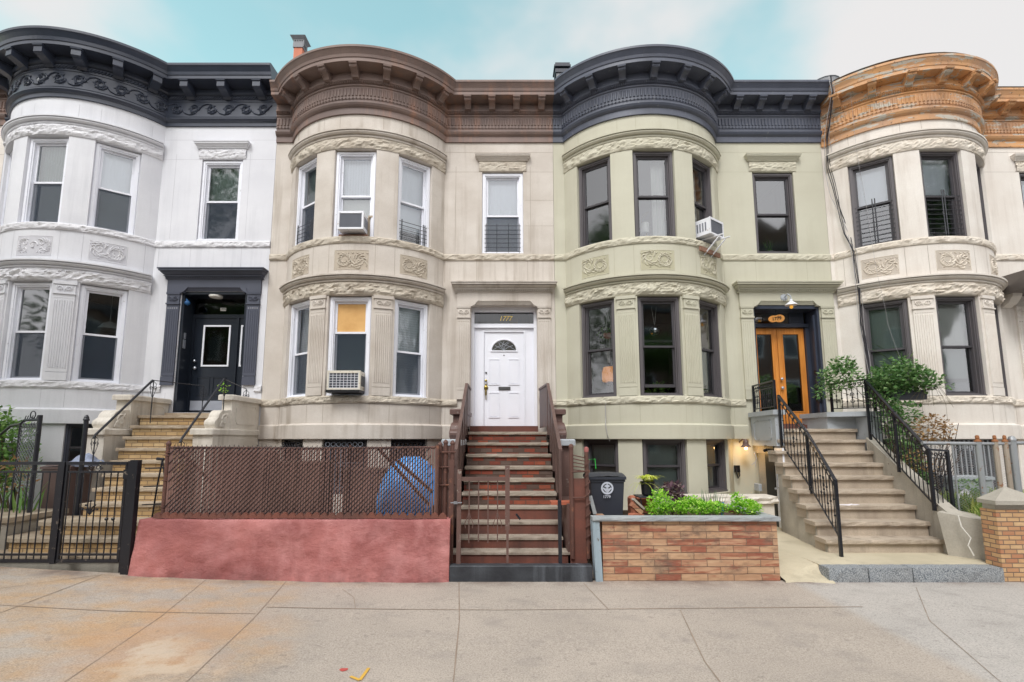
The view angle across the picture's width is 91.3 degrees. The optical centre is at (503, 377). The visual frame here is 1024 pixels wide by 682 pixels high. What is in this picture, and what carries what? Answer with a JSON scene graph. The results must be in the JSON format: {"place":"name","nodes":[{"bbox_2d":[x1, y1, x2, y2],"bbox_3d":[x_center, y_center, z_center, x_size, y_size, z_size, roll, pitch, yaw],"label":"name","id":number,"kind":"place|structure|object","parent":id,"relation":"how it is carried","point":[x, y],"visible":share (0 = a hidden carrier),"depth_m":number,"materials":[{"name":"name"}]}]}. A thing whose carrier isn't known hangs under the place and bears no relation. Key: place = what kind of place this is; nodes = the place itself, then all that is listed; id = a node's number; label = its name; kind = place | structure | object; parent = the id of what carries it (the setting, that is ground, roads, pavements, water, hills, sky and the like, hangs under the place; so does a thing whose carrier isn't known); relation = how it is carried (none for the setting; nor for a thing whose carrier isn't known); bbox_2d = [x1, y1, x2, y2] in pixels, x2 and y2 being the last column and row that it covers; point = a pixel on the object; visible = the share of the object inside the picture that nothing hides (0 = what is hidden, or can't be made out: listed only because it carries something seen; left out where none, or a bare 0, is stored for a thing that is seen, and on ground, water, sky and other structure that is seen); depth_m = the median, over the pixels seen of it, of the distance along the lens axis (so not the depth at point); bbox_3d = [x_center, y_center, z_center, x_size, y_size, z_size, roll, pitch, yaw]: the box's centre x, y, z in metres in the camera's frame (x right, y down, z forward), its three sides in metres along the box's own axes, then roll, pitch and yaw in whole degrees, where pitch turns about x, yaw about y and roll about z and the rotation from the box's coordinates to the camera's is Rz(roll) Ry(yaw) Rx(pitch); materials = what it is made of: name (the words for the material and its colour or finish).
{"place":"outdoors","nodes":[
{"label":"outdoors","id":0,"kind":"place"},
{"bbox_2d":[216,451,277,514],"bbox_3d":[-4.050,1.952,7.869,0.740,1.570,0.540,0,-7,0],"label":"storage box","id":1,"kind":"object","parent":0,"point":[248,481],"visible":0.02,"depth_m":7.68,"materials":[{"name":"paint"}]},
{"bbox_2d":[269,461,335,514],"bbox_3d":[-3.150,2.019,7.760,0.840,1.410,0.540,0,-7,0],"label":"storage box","id":2,"kind":"object","parent":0,"point":[306,487],"visible":0.04,"depth_m":7.57,"materials":[{"name":"brown wood"}]},
{"bbox_2d":[0,567,1023,681],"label":"sidewalk","id":3,"kind":"structure","parent":0,"point":[818,632],"depth_m":4.74,"materials":[{"name":"concrete"}]},
{"bbox_2d":[0,574,1000,681],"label":"paving joints","id":4,"kind":"object","parent":3,"relation":"on","point":[459,609],"visible":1,"depth_m":5.22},
{"bbox_2d":[590,504,780,581],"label":"brick planter wall","id":5,"kind":"structure","parent":3,"relation":"on","point":[726,546],"depth_m":6.43,"materials":[{"name":"brick"}]},
{"bbox_2d":[633,494,664,513],"bbox_3d":[2.125,1.864,7.286,0.390,0.282,0.320,0,-7,0],"label":"metal table","id":6,"kind":"object","parent":5,"relation":"on","point":[640,496],"visible":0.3,"depth_m":7.18,"materials":[{"name":"grey metal"}]},
{"bbox_2d":[631,474,664,495],"bbox_3d":[2.054,1.565,7.234,0.650,0.291,0.716,2,-7,-16],"label":"spider plant","id":7,"kind":"object","parent":6,"relation":"on","point":[648,485],"visible":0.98,"depth_m":7.23,"materials":[{"name":"green plant"}]},
{"bbox_2d":[646,488,672,512],"bbox_3d":[2.122,1.682,6.796,0.336,0.350,0.347,6,-9,-39],"label":"lime foliage","id":8,"kind":"object","parent":5,"relation":"on","point":[657,496],"visible":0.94,"depth_m":6.75,"materials":[{"name":"green plant"}]},
{"bbox_2d":[658,479,687,514],"bbox_3d":[2.439,1.720,7.135,0.428,0.537,0.386,0,-7,0],"label":"purple plant","id":9,"kind":"object","parent":5,"relation":"on","point":[676,488],"visible":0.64,"depth_m":7.10,"materials":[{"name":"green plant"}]},
{"bbox_2d":[644,495,732,514],"bbox_3d":[2.506,1.744,6.798,1.204,0.302,0.370,0,-7,0],"label":"lime foliage","id":10,"kind":"object","parent":5,"relation":"on","point":[700,503],"visible":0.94,"depth_m":6.75,"materials":[{"name":"green plant"}]},
{"bbox_2d":[730,498,763,514],"bbox_3d":[3.287,1.751,6.785,0.486,0.241,0.329,0,-7,0],"label":"lime foliage","id":11,"kind":"object","parent":5,"relation":"on","point":[750,505],"visible":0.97,"depth_m":6.75,"materials":[{"name":"green plant"}]},
{"bbox_2d":[0,0,1023,85],"label":"sky","id":12,"kind":"structure","parent":0,"point":[466,39],"materials":[{"name":"blue"}]},
{"bbox_2d":[777,527,989,583],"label":"forecourt slab","id":13,"kind":"structure","parent":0,"point":[800,561],"depth_m":6.81,"materials":[{"name":"beige concrete"}]},
{"bbox_2d":[819,564,868,581],"bbox_3d":[4.368,2.532,6.431,0.496,0.203,0.211,0,-7,0],"label":"granite edging","id":14,"kind":"object","parent":13,"relation":"on","point":[845,572],"visible":0.81,"depth_m":6.34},
{"bbox_2d":[858,564,912,581],"bbox_3d":[4.903,2.533,6.432,0.546,0.203,0.209,0,-7,0],"label":"granite edging","id":15,"kind":"object","parent":13,"relation":"on","point":[888,573],"visible":0.79,"depth_m":6.34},
{"bbox_2d":[901,564,1004,581],"bbox_3d":[5.763,2.532,6.430,1.146,0.203,0.212,0,-7,0],"label":"granite edging","id":16,"kind":"object","parent":13,"relation":"on","point":[955,573],"visible":0.78,"depth_m":6.34,"materials":[{"name":"stone"}]},
{"bbox_2d":[937,511,985,561],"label":"wall","id":17,"kind":"structure","parent":13,"relation":"on","point":[963,535],"depth_m":6.94,"materials":[{"name":"grey concrete"}]},
{"bbox_2d":[939,487,1023,515],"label":"long grass","id":18,"kind":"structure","parent":0,"point":[975,507],"depth_m":7.53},
{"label":"front yard ground","id":19,"kind":"structure","parent":0,"visible":0},
{"bbox_2d":[0,89,7,183],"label":"row house","id":20,"kind":"structure","parent":19,"relation":"on","point":[3,100],"depth_m":11.36,"materials":[{"name":"white stone"}]},
{"bbox_2d":[0,405,42,508],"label":"shrub","id":21,"kind":"object","parent":19,"relation":"on","point":[5,453],"visible":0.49,"depth_m":8.81,"materials":[{"name":"green plant"}]},
{"bbox_2d":[0,455,68,549],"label":"planting bed","id":22,"kind":"object","parent":19,"relation":"on","point":[19,521],"visible":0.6,"depth_m":7.53,"materials":[{"name":"plant"}]},
{"bbox_2d":[0,411,42,512],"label":"chain link gate","id":23,"kind":"structure","parent":22,"relation":"on","point":[37,429],"depth_m":7.80,"materials":[{"name":"black metal"}]},
{"bbox_2d":[0,460,141,574],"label":"double gate","id":24,"kind":"structure","parent":19,"relation":"on","point":[131,472],"depth_m":6.53,"materials":[{"name":"black metal"}]},
{"bbox_2d":[0,394,261,572],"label":"stoop","id":25,"kind":"object","parent":19,"relation":"on","point":[130,431],"visible":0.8,"depth_m":8.84,"materials":[{"name":"beige stone"}]},
{"bbox_2d":[40,465,94,515],"bbox_3d":[-7.450,2.029,8.532,0.520,1.141,0.594,0,-7,0],"label":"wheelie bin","id":26,"kind":"object","parent":25,"relation":"on","point":[71,490],"visible":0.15,"depth_m":8.32,"materials":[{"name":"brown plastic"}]},
{"bbox_2d":[74,415,89,515],"bbox_3d":[-6.830,1.552,8.070,0.090,1.895,0.090,0,-7,0],"label":"iron post","id":27,"kind":"object","parent":25,"relation":"on","point":[86,419],"visible":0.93,"depth_m":8.07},
{"bbox_2d":[90,379,206,461],"bbox_3d":[-6.638,0.790,9.390,0.300,1.533,2.066,-2,-7,18],"label":"stair railing","id":28,"kind":"object","parent":25,"relation":"on","point":[94,437],"visible":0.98,"depth_m":9.14,"materials":[{"name":"black metal"}]},
{"bbox_2d":[177,378,248,457],"bbox_3d":[-5.262,0.770,9.234,0.224,1.533,2.104,0,-7,-1],"label":"stair railing","id":29,"kind":"object","parent":25,"relation":"on","point":[200,412],"visible":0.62,"depth_m":8.91,"materials":[{"name":"black metal"}]},
{"bbox_2d":[0,25,277,512],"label":"row house","id":30,"kind":"structure","parent":19,"relation":"on","point":[136,196],"depth_m":10.67,"materials":[{"name":"paint"}]},
{"bbox_2d":[0,282,51,379],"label":"window","id":31,"kind":"structure","parent":30,"relation":"in","point":[30,301],"depth_m":9.96,"materials":[{"name":"glass"}]},
{"bbox_2d":[21,139,68,221],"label":"window","id":32,"kind":"structure","parent":30,"relation":"in","point":[42,202],"depth_m":10.35,"materials":[{"name":"white paint"}]},
{"bbox_2d":[62,424,92,461],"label":"window","id":33,"kind":"structure","parent":30,"relation":"in","point":[66,452],"depth_m":9.86,"materials":[{"name":"glass"}]},
{"bbox_2d":[71,285,127,383],"bbox_3d":[-8.332,-0.860,10.329,0.778,2.000,0.464,2,-7,-16],"label":"window","id":34,"kind":"structure","parent":30,"relation":"in","point":[98,348],"depth_m":10.32,"materials":[{"name":"white paint"}]},
{"bbox_2d":[88,143,140,234],"bbox_3d":[-8.332,-3.981,10.717,0.778,1.890,0.464,2,-7,-16],"label":"window","id":35,"kind":"structure","parent":30,"relation":"in","point":[112,203],"depth_m":10.75,"materials":[{"name":"white paint"}]},
{"bbox_2d":[189,318,236,411],"bbox_3d":[-6.455,-0.293,11.084,0.930,2.100,0.115,0,-7,0],"label":"front door","id":36,"kind":"structure","parent":30,"relation":"in","point":[214,338],"depth_m":11.11,"materials":[{"name":"black paint"}]},
{"bbox_2d":[197,161,242,239],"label":"window","id":37,"kind":"structure","parent":30,"relation":"in","point":[218,219],"depth_m":11.28,"materials":[{"name":"white paint"}]},
{"bbox_2d":[235,318,243,394],"bbox_3d":[-5.715,-0.289,11.111,0.430,2.100,0.060,0,-7,0],"label":"front door","id":38,"kind":"structure","parent":30,"relation":"in","point":[241,319],"depth_m":11.11,"materials":[{"name":"black paint"}]},
{"bbox_2d":[128,517,450,582],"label":"stucco wall","id":39,"kind":"structure","parent":19,"relation":"on","point":[399,550],"depth_m":6.41,"materials":[{"name":"paint"}]},
{"bbox_2d":[159,441,439,514],"bbox_3d":[-2.723,1.380,6.711,3.702,1.060,0.080,0,-7,0],"label":"slatted fence","id":40,"kind":"object","parent":39,"relation":"on","point":[170,455],"visible":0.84,"depth_m":6.68,"materials":[{"name":"brown plastic"}]},
{"bbox_2d":[153,512,446,518],"bbox_3d":[-2.667,1.806,6.550,3.830,0.083,0.045,0,-7,0],"label":"scalloped edging","id":41,"kind":"object","parent":39,"relation":"on","point":[293,515],"visible":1,"depth_m":6.53,"materials":[{"name":"brown paint"}]},
{"bbox_2d":[438,439,455,516],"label":"fence posts","id":42,"kind":"object","parent":39,"relation":"on","point":[446,453],"visible":0.79,"depth_m":6.79,"materials":[{"name":"paint"}]},
{"bbox_2d":[342,467,388,514],"bbox_3d":[-2.075,2.057,7.655,0.690,1.310,0.540,0,-7,0],"label":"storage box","id":43,"kind":"object","parent":19,"relation":"on","point":[362,488],"visible":0.06,"depth_m":7.46,"materials":[{"name":"brown wood"}]},
{"bbox_2d":[376,456,434,515],"bbox_3d":[-1.400,1.927,7.465,1.086,1.480,0.803,0,-7,0],"label":"wrapped bundle","id":44,"kind":"object","parent":19,"relation":"on","point":[408,488],"visible":0.09,"depth_m":7.20,"materials":[{"name":"blue plastic"}]},
{"bbox_2d":[433,409,592,581],"bbox_3d":[0.070,1.718,8.659,2.160,2.411,4.370,0,-7,0],"label":"stoop","id":45,"kind":"object","parent":19,"relation":"on","point":[524,453],"visible":0.63,"depth_m":7.73,"materials":[{"name":"brown stone"}]},
{"bbox_2d":[449,460,453,563],"bbox_3d":[-0.700,1.779,6.641,0.060,1.350,0.060,0,-7,0],"label":"gate post","id":46,"kind":"object","parent":45,"relation":"on","point":[451,487],"visible":0.64,"depth_m":6.63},
{"bbox_2d":[450,466,509,563],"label":"stoop gate","id":47,"kind":"structure","parent":46,"relation":"attached to","point":[460,479],"depth_m":6.57,"materials":[{"name":"metal"}]},
{"bbox_2d":[454,383,470,516],"bbox_3d":[-0.703,1.122,8.779,0.056,2.162,2.900,0,-7,0],"label":"stair railing","id":48,"kind":"object","parent":45,"relation":"on","point":[464,421],"visible":0.86,"depth_m":8.22,"materials":[{"name":"brown paint"}]},
{"bbox_2d":[539,383,568,511],"bbox_3d":[0.830,1.110,8.679,0.340,2.162,3.100,0,-7,0],"label":"stair railing","id":49,"kind":"object","parent":45,"relation":"on","point":[548,420],"visible":0.93,"depth_m":8.26,"materials":[{"name":"brown paint"}]},
{"bbox_2d":[558,500,561,562],"bbox_3d":[0.733,2.016,6.559,0.045,0.800,0.045,0,-7,0],"label":"gate post","id":50,"kind":"object","parent":45,"relation":"on","point":[559,533],"visible":1,"depth_m":6.53,"materials":[{"name":"black metal"}]},
{"bbox_2d":[569,444,590,562],"bbox_3d":[1.038,1.730,6.830,0.286,1.635,0.097,0,-7,0],"label":"side fence","id":51,"kind":"object","parent":45,"relation":"on","point":[580,512],"visible":0.98,"depth_m":6.83,"materials":[{"name":"metal"}]},
{"bbox_2d":[583,472,625,514],"bbox_3d":[1.480,1.707,7.403,0.540,0.621,0.614,0,-7,0],"label":"wheelie bin","id":52,"kind":"object","parent":19,"relation":"on","point":[606,489],"visible":0.94,"depth_m":7.14,"materials":[{"name":"black plastic"}]},
{"bbox_2d":[553,44,843,509],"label":"row house","id":53,"kind":"structure","parent":19,"relation":"on","point":[677,142],"depth_m":10.61,"materials":[{"name":"green paint"}]},
{"bbox_2d":[579,156,611,247],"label":"window","id":54,"kind":"structure","parent":53,"relation":"in","point":[584,240],"depth_m":10.77,"materials":[{"name":"black paint"}]},
{"bbox_2d":[581,299,616,397],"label":"window","id":55,"kind":"structure","parent":53,"relation":"in","point":[586,352],"depth_m":10.37,"materials":[{"name":"glass"}]},
{"bbox_2d":[584,439,618,471],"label":"window","id":56,"kind":"structure","parent":53,"relation":"in","point":[610,447],"depth_m":10.11,"materials":[{"name":"glass"}]},
{"bbox_2d":[601,343,612,392],"bbox_3d":[2.260,-0.177,10.620,0.400,1.256,0.613,0,-7,0],"label":"pendant lamp","id":57,"kind":"object","parent":53,"relation":"hanging from","point":[607,374],"visible":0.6,"depth_m":10.37,"materials":[{"name":"orange"}]},
{"bbox_2d":[632,152,675,236],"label":"window","id":58,"kind":"structure","parent":53,"relation":"in","point":[657,198],"depth_m":10.37,"materials":[{"name":"black paint"}]},
{"bbox_2d":[637,297,682,395],"bbox_3d":[3.070,-0.608,9.931,0.827,2.000,0.190,0,-7,0],"label":"window","id":59,"kind":"structure","parent":53,"relation":"in","point":[675,342],"depth_m":9.91,"materials":[{"name":"black paint"}]},
{"bbox_2d":[642,439,687,493],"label":"window","id":60,"kind":"structure","parent":53,"relation":"in","point":[665,458],"depth_m":9.73,"materials":[{"name":"glass"}]},
{"bbox_2d":[692,158,713,245],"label":"window","id":61,"kind":"structure","parent":53,"relation":"in","point":[706,207],"depth_m":10.86,"materials":[{"name":"black paint"}]},
{"bbox_2d":[695,216,723,241],"bbox_3d":[4.233,-3.047,10.415,0.512,0.352,0.446,5,-9,-37],"label":"air conditioner","id":62,"kind":"object","parent":53,"relation":"attached to","point":[709,226],"visible":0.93,"depth_m":10.25,"materials":[{"name":"white metal"}]},
{"bbox_2d":[699,300,722,397],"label":"window","id":63,"kind":"structure","parent":53,"relation":"in","point":[714,350],"depth_m":10.44,"materials":[{"name":"black paint"}]},
{"bbox_2d":[706,439,727,492],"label":"window","id":64,"kind":"structure","parent":53,"relation":"in","point":[716,459],"depth_m":10.16,"materials":[{"name":"glass"}]},
{"bbox_2d":[756,328,781,410],"bbox_3d":[5.818,-0.033,11.108,0.575,2.150,0.053,0,-7,0],"label":"front door","id":65,"kind":"structure","parent":53,"relation":"in","point":[766,338],"depth_m":11.15,"materials":[{"name":"orange wood"}]},
{"bbox_2d":[752,174,797,252],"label":"window","id":66,"kind":"structure","parent":53,"relation":"in","point":[789,216],"depth_m":11.25,"materials":[{"name":"glass"}]},
{"bbox_2d":[776,328,808,423],"bbox_3d":[6.405,-0.037,11.074,0.611,2.150,0.120,0,-7,0],"label":"front door","id":67,"kind":"structure","parent":53,"relation":"in","point":[790,341],"depth_m":11.11,"materials":[{"name":"orange wood"}]},
{"bbox_2d":[664,494,778,515],"bbox_3d":[3.875,2.497,8.916,1.850,0.787,0.487,0,-7,0],"label":"stone ledge","id":68,"kind":"object","parent":19,"relation":"on","point":[767,501],"visible":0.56,"depth_m":8.77,"materials":[{"name":"stone"}]},
{"bbox_2d":[748,410,963,553],"bbox_3d":[5.952,1.719,9.032,2.124,2.300,3.895,-1,-7,9],"label":"stoop","id":69,"kind":"object","parent":19,"relation":"on","point":[892,512],"visible":0.82,"depth_m":8.40,"materials":[{"name":"stone"}]},
{"bbox_2d":[752,380,776,411],"bbox_3d":[5.180,0.390,9.973,0.044,0.570,1.056,-1,-7,6],"label":"landing railing","id":70,"kind":"object","parent":69,"relation":"on","point":[755,396],"visible":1,"depth_m":9.92,"materials":[{"name":"black metal"}]},
{"bbox_2d":[777,395,843,556],"bbox_3d":[4.942,1.412,8.142,0.109,2.450,2.167,-1,-7,11],"label":"stair railing","id":71,"kind":"object","parent":69,"relation":"on","point":[809,482],"visible":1,"depth_m":7.99,"materials":[{"name":"black metal"}]},
{"bbox_2d":[829,378,875,411],"bbox_3d":[6.685,0.339,9.602,0.731,0.640,0.051,-3,-8,26],"label":"landing railing","id":72,"kind":"object","parent":69,"relation":"on","point":[832,404],"visible":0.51,"depth_m":9.61,"materials":[{"name":"black metal"}]},
{"bbox_2d":[864,380,955,510],"bbox_3d":[6.652,1.011,8.281,0.346,2.180,1.848,-2,-7,13],"label":"stair railing","id":73,"kind":"object","parent":69,"relation":"on","point":[894,415],"visible":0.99,"depth_m":7.90,"materials":[{"name":"black metal"}]},
{"bbox_2d":[977,486,1023,581],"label":"gate pier","id":74,"kind":"structure","parent":19,"relation":"on","point":[1002,514],"depth_m":6.44,"materials":[{"name":"orange brick"}]},
{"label":"garden soil","id":75,"kind":"structure","parent":0,"visible":0},
{"bbox_2d":[811,355,954,485],"bbox_3d":[7.048,0.970,9.264,1.721,2.949,1.885,5,-9,-37],"label":"rose bush","id":76,"kind":"object","parent":75,"relation":"on","point":[896,380],"visible":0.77,"depth_m":9.13,"materials":[{"name":"green plant"}]},
{"bbox_2d":[884,412,960,493],"bbox_3d":[7.150,1.618,8.426,1.206,2.055,0.684,0,-7,0],"label":"withered shrub","id":77,"kind":"object","parent":75,"relation":"on","point":[932,438],"visible":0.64,"depth_m":8.49,"materials":[{"name":"brown plant"}]},
{"bbox_2d":[935,475,994,494],"bbox_3d":[7.780,1.952,8.474,0.720,0.560,0.440,0,-7,0],"label":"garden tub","id":78,"kind":"object","parent":75,"relation":"on","point":[971,476],"visible":0.21,"depth_m":8.30,"materials":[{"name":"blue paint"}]},
{"bbox_2d":[921,435,1023,512],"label":"wire fence","id":79,"kind":"object","parent":75,"relation":"on","point":[1011,462],"visible":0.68,"depth_m":7.48,"materials":[{"name":"metal"}]},
{"label":"ground","id":80,"kind":"structure","parent":0,"visible":0},
{"bbox_2d":[258,44,557,512],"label":"row house","id":81,"kind":"structure","parent":80,"relation":"on","point":[427,299],"depth_m":10.64,"materials":[{"name":"beige stone"}]},
{"bbox_2d":[286,300,309,397],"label":"window","id":82,"kind":"structure","parent":81,"relation":"in","point":[296,387],"depth_m":10.41,"materials":[{"name":"white paint"}]},
{"bbox_2d":[290,35,310,57],"bbox_3d":[-5.380,-7.535,13.056,0.400,2.760,0.410,0,-7,0],"label":"chimney","id":83,"kind":"object","parent":81,"relation":"on","point":[301,44],"visible":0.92,"depth_m":13.06,"materials":[{"name":"brick"}]},
{"bbox_2d":[295,158,316,245],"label":"window","id":84,"kind":"structure","parent":81,"relation":"in","point":[305,213],"depth_m":10.80,"materials":[{"name":"white paint"}]},
{"bbox_2d":[325,390,363,393],"bbox_3d":[-3.043,0.276,9.585,0.640,0.050,0.340,0,-7,0],"label":"support board","id":85,"kind":"object","parent":81,"relation":"on","point":[345,391],"visible":1,"depth_m":9.45,"materials":[{"name":"black wood"}]},
{"bbox_2d":[326,370,364,390],"bbox_3d":[-3.043,0.076,9.677,0.632,0.372,0.406,0,-7,0],"label":"air conditioner","id":86,"kind":"object","parent":85,"relation":"on","point":[345,379],"visible":0.98,"depth_m":9.49,"materials":[{"name":"beige plastic"}]},
{"bbox_2d":[324,439,366,493],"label":"window","id":87,"kind":"structure","parent":81,"relation":"in","point":[328,442],"depth_m":9.62,"materials":[{"name":"paint"}]},
{"bbox_2d":[326,297,371,395],"bbox_3d":[-3.050,-0.605,9.951,0.827,2.000,0.230,0,-7,0],"label":"window","id":88,"kind":"structure","parent":81,"relation":"in","point":[350,317],"depth_m":9.95,"materials":[{"name":"white paint"}]},
{"bbox_2d":[337,211,367,233],"bbox_3d":[-3.033,-3.089,10.071,0.512,0.372,0.406,0,-7,0],"label":"air conditioner","id":89,"kind":"object","parent":81,"relation":"attached to","point":[352,222],"visible":0.99,"depth_m":9.89,"materials":[{"name":"white metal"}]},
{"bbox_2d":[333,152,376,236],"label":"window","id":90,"kind":"structure","parent":81,"relation":"in","point":[360,160],"depth_m":10.42,"materials":[{"name":"white paint"}]},
{"bbox_2d":[390,439,424,466],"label":"window","id":91,"kind":"structure","parent":81,"relation":"in","point":[421,442],"depth_m":9.99,"materials":[{"name":"paint"}]},
{"bbox_2d":[392,299,427,397],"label":"window","id":92,"kind":"structure","parent":81,"relation":"in","point":[410,319],"depth_m":10.35,"materials":[{"name":"white paint"}]},
{"bbox_2d":[397,156,429,247],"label":"window","id":93,"kind":"structure","parent":81,"relation":"in","point":[413,177],"depth_m":10.79,"materials":[{"name":"glass"}]},
{"bbox_2d":[482,174,522,252],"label":"window","id":94,"kind":"structure","parent":81,"relation":"in","point":[502,210],"depth_m":11.24,"materials":[{"name":"glass"}]},
{"bbox_2d":[484,332,523,425],"bbox_3d":[-0.003,0.025,10.966,0.885,2.080,0.121,0,-7,0],"label":"front door","id":95,"kind":"structure","parent":81,"relation":"in","point":[503,351],"depth_m":10.98,"materials":[{"name":"white paint"}]},
{"bbox_2d":[820,52,1023,491],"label":"row house","id":96,"kind":"structure","parent":80,"relation":"on","point":[938,144],"depth_m":10.37,"materials":[{"name":"white stone"}]},
{"bbox_2d":[826,76,869,369],"bbox_3d":[7.340,-3.157,10.743,0.414,6.901,0.473,0,-7,0],"label":"utility cable","id":97,"kind":"object","parent":96,"relation":"attached to","point":[843,230],"visible":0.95,"depth_m":10.83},
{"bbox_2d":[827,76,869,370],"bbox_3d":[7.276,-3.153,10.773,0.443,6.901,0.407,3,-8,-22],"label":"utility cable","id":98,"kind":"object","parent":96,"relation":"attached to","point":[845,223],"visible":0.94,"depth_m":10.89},
{"bbox_2d":[848,156,899,247],"bbox_3d":[7.899,-3.683,10.688,0.762,1.890,0.229,-5,-9,37],"label":"window","id":99,"kind":"structure","parent":96,"relation":"in","point":[877,176],"depth_m":10.75,"materials":[{"name":"glass"}]},
{"bbox_2d":[861,299,913,397],"bbox_3d":[7.878,-0.564,10.285,0.698,2.000,0.607,0,-7,0],"label":"window","id":100,"kind":"structure","parent":96,"relation":"in","point":[877,331],"depth_m":10.40,"materials":[{"name":"glass"}]},
{"bbox_2d":[883,390,927,399],"bbox_3d":[7.425,0.327,9.261,0.650,0.180,0.220,0,-7,0],"label":"window box","id":101,"kind":"object","parent":96,"relation":"attached to","point":[906,396],"visible":0.64,"depth_m":9.15,"materials":[{"name":"black plastic"}]},
{"bbox_2d":[919,152,966,236],"bbox_3d":[8.980,-3.727,10.333,0.827,1.890,0.231,0,-7,0],"label":"window","id":102,"kind":"structure","parent":96,"relation":"in","point":[941,181],"depth_m":10.35,"materials":[{"name":"black paint"}]},
{"bbox_2d":[946,379,969,390],"bbox_3d":[8.997,0.182,10.045,0.580,0.300,0.150,0,-7,0],"label":"air conditioner","id":103,"kind":"object","parent":96,"relation":"attached to","point":[964,385],"visible":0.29,"depth_m":9.97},
{"bbox_2d":[935,297,986,395],"bbox_3d":[8.980,-0.605,9.951,0.827,2.000,0.230,0,-7,0],"label":"window","id":104,"kind":"structure","parent":96,"relation":"in","point":[956,316],"depth_m":10.01,"materials":[{"name":"beige paint"}]},
{"bbox_2d":[951,439,996,489],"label":"window","id":105,"kind":"structure","parent":96,"relation":"in","point":[961,440],"depth_m":9.55,"materials":[{"name":"glass"}]},
{"bbox_2d":[976,163,988,239],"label":"window","id":106,"kind":"structure","parent":96,"relation":"in","point":[977,167],"depth_m":10.82,"materials":[{"name":"black paint"}]},
{"bbox_2d":[994,303,1007,395],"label":"window","id":107,"kind":"structure","parent":96,"relation":"in","point":[995,306],"depth_m":10.43,"materials":[{"name":"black paint"}]},
{"bbox_2d":[1001,270,1023,307],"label":"porch canopy","id":108,"kind":"object","parent":96,"relation":"attached to","point":[1013,290],"visible":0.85,"depth_m":10.58,"materials":[{"name":"white stone"}]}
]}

